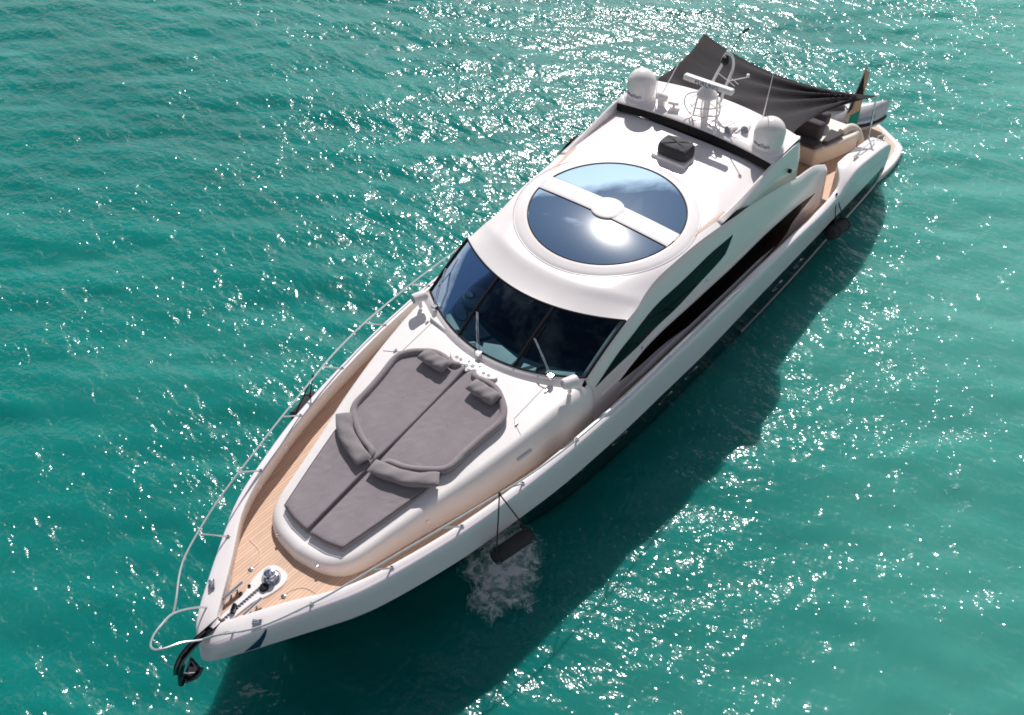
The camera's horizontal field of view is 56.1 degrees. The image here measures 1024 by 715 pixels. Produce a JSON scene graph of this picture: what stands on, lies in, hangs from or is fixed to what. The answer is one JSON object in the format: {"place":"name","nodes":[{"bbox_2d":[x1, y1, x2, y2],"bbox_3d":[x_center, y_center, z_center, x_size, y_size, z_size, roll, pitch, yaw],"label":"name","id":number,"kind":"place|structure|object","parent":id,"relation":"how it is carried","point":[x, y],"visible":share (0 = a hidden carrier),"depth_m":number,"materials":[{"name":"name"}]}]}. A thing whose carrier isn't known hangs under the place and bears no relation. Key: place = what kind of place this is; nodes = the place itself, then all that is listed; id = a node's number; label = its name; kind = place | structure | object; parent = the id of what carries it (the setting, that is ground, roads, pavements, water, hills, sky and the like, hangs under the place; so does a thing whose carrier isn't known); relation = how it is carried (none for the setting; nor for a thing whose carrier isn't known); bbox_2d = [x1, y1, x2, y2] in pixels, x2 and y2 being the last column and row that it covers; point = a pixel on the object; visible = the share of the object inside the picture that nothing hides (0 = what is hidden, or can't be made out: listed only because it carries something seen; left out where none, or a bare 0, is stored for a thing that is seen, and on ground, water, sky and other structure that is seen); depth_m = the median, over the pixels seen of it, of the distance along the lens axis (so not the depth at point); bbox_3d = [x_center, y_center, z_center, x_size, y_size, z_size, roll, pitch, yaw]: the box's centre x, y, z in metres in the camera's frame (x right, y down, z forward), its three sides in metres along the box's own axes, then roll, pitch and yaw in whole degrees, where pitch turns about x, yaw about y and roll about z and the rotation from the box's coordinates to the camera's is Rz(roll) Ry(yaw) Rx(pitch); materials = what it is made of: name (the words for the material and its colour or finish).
{"place":"outdoors","nodes":[
{"label":"outdoors","id":0,"kind":"place"},
{"bbox_2d":[0,0,1023,714],"bbox_3d":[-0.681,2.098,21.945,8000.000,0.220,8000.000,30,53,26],"label":"water","id":1,"kind":"structure","parent":0,"point":[228,228],"depth_m":23.85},
{"bbox_2d":[463,528,540,619],"bbox_3d":[-0.156,4.369,19.694,2.424,0.088,2.870,30,53,26],"label":"foam","id":2,"kind":"object","parent":1,"relation":"on","point":[508,573],"visible":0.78,"depth_m":19.64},
{"bbox_2d":[149,28,902,679],"bbox_3d":[2.545,-2.517,23.024,5.962,7.513,26.748,30,53,26],"label":"motor yacht","id":3,"kind":"object","parent":1,"relation":"on","point":[599,292],"visible":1,"depth_m":20.60,"materials":[{"name":"white paint"}]},
{"bbox_2d":[162,656,203,686],"bbox_3d":[-5.577,5.331,16.430,0.449,0.748,0.468,30,53,26],"label":"anchor","id":4,"kind":"object","parent":3,"relation":"hanging from","point":[193,671],"visible":0.95,"depth_m":16.62,"materials":[{"name":"metal"}]},
{"bbox_2d":[290,374,315,419],"bbox_3d":[-4.343,0.775,19.958,0.424,1.067,0.821,30,53,26],"label":"fender","id":5,"kind":"object","parent":3,"relation":"hanging from","point":[306,398],"visible":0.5,"depth_m":20.04,"materials":[{"name":"rubber"}]},
{"bbox_2d":[284,418,373,532],"bbox_3d":[-3.445,2.119,18.420,1.206,0.419,2.517,30,53,26],"label":"front sunpad","id":6,"kind":"object","parent":3,"relation":"on","point":[322,488],"visible":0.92,"depth_m":18.15,"materials":[{"name":"grey fabric"}]},
{"bbox_2d":[335,412,371,464],"bbox_3d":[-3.122,1.555,18.633,0.429,0.236,1.343,-18,48,-17],"label":"bolster pillow","id":7,"kind":"object","parent":6,"relation":"on","point":[356,451],"visible":1,"depth_m":18.53,"materials":[{"name":"grey fabric"}]},
{"bbox_2d":[309,462,442,550],"bbox_3d":[-2.463,2.677,17.877,1.207,0.419,2.516,30,53,26],"label":"front sunpad","id":8,"kind":"object","parent":3,"relation":"on","point":[367,503],"visible":0.9,"depth_m":17.72,"materials":[{"name":"grey fabric"}]},
{"bbox_2d":[367,459,439,486],"bbox_3d":[-2.025,2.200,18.008,1.441,0.225,0.446,12,47,11],"label":"bolster pillow","id":9,"kind":"object","parent":8,"relation":"on","point":[389,472],"visible":1,"depth_m":17.90,"materials":[{"name":"grey fabric"}]},
{"bbox_2d":[350,348,464,461],"bbox_3d":[-2.332,0.800,19.316,1.472,0.563,2.832,30,53,26],"label":"sun mattress","id":10,"kind":"object","parent":3,"relation":"on","point":[385,411],"visible":0.9,"depth_m":19.27,"materials":[{"name":"grey fabric"}]},
{"bbox_2d":[417,348,451,371],"bbox_3d":[-1.585,0.056,19.631,0.670,0.220,0.342,30,53,26],"label":"pillow","id":11,"kind":"object","parent":10,"relation":"on","point":[433,359],"visible":1,"depth_m":19.53,"materials":[{"name":"grey fabric"}]},
{"bbox_2d":[380,370,506,475],"bbox_3d":[-1.187,1.452,18.681,1.474,0.563,2.834,30,53,26],"label":"sun mattress","id":12,"kind":"object","parent":3,"relation":"on","point":[431,439],"visible":0.9,"depth_m":18.66,"materials":[{"name":"grey fabric"}]},
{"bbox_2d":[465,379,501,404],"bbox_3d":[-0.561,0.680,19.032,0.699,0.220,0.360,30,53,26],"label":"pillow","id":13,"kind":"object","parent":12,"relation":"on","point":[483,391],"visible":1,"depth_m":18.93,"materials":[{"name":"grey fabric"}]},
{"bbox_2d":[490,492,534,564],"bbox_3d":[-0.045,3.184,18.032,0.576,1.665,1.012,30,53,26],"label":"fender","id":14,"kind":"object","parent":3,"relation":"hanging from","point":[502,552],"visible":1,"depth_m":18.19,"materials":[{"name":"rubber"}]},
{"bbox_2d":[651,135,697,168],"bbox_3d":[3.873,-4.916,22.771,0.920,0.427,0.660,30,53,26],"label":"roof equipment","id":15,"kind":"object","parent":3,"relation":"on","point":[676,151],"visible":1,"depth_m":22.62,"materials":[{"name":"fabric"}]},
{"bbox_2d":[656,34,874,132],"bbox_3d":[6.587,-7.278,26.024,4.820,1.230,5.437,30,53,26],"label":"awning","id":16,"kind":"object","parent":3,"relation":"attached to","point":[793,105],"visible":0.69,"depth_m":26.41,"materials":[{"name":"black fabric"}]},
{"bbox_2d":[794,132,821,148],"bbox_3d":[7.901,-6.654,28.337,2.490,0.140,0.360,30,53,26],"label":"seat cushion","id":17,"kind":"object","parent":3,"relation":"on","point":[808,142],"visible":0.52,"depth_m":27.85,"materials":[{"name":"grey fabric"}]},
{"bbox_2d":[795,118,824,140],"bbox_3d":[8.336,-6.875,28.228,1.669,0.595,0.350,30,53,26],"label":"back cushion","id":18,"kind":"object","parent":3,"relation":"on","point":[813,128],"visible":0.46,"depth_m":27.84,"materials":[{"name":"grey fabric"}]},
{"bbox_2d":[814,111,830,125],"bbox_3d":[9.086,-7.170,28.627,0.736,0.435,0.350,30,53,26],"label":"head cushion","id":19,"kind":"object","parent":3,"relation":"on","point":[825,117],"visible":0.33,"depth_m":28.38,"materials":[{"name":"grey fabric"}]},
{"bbox_2d":[822,129,843,144],"bbox_3d":[9.336,-6.412,28.105,0.423,0.125,0.760,30,53,26],"label":"seat cushion","id":20,"kind":"object","parent":3,"relation":"on","point":[832,135],"visible":1,"depth_m":28.06,"materials":[{"name":"grey fabric"}]},
{"bbox_2d":[824,193,850,239],"bbox_3d":[8.969,-3.895,26.174,0.436,1.607,1.290,30,53,26],"label":"fender","id":21,"kind":"object","parent":3,"relation":"hanging from","point":[837,228],"visible":1,"depth_m":26.15,"materials":[{"name":"rubber"}]},
{"bbox_2d":[842,63,869,124],"bbox_3d":[10.659,-7.793,29.753,0.422,2.262,1.364,30,53,26],"label":"ensign","id":22,"kind":"object","parent":3,"relation":"on","point":[852,113],"visible":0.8,"depth_m":29.82,"materials":[{"name":"fabric"}]},
{"bbox_2d":[828,90,889,129],"bbox_3d":[10.282,-7.818,30.485,3.201,1.125,1.260,2,46,2],"label":"inflatable dinghy","id":23,"kind":"object","parent":3,"relation":"on","point":[865,115],"visible":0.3,"depth_m":30.20,"materials":[{"name":"grey rubber"}]}
]}

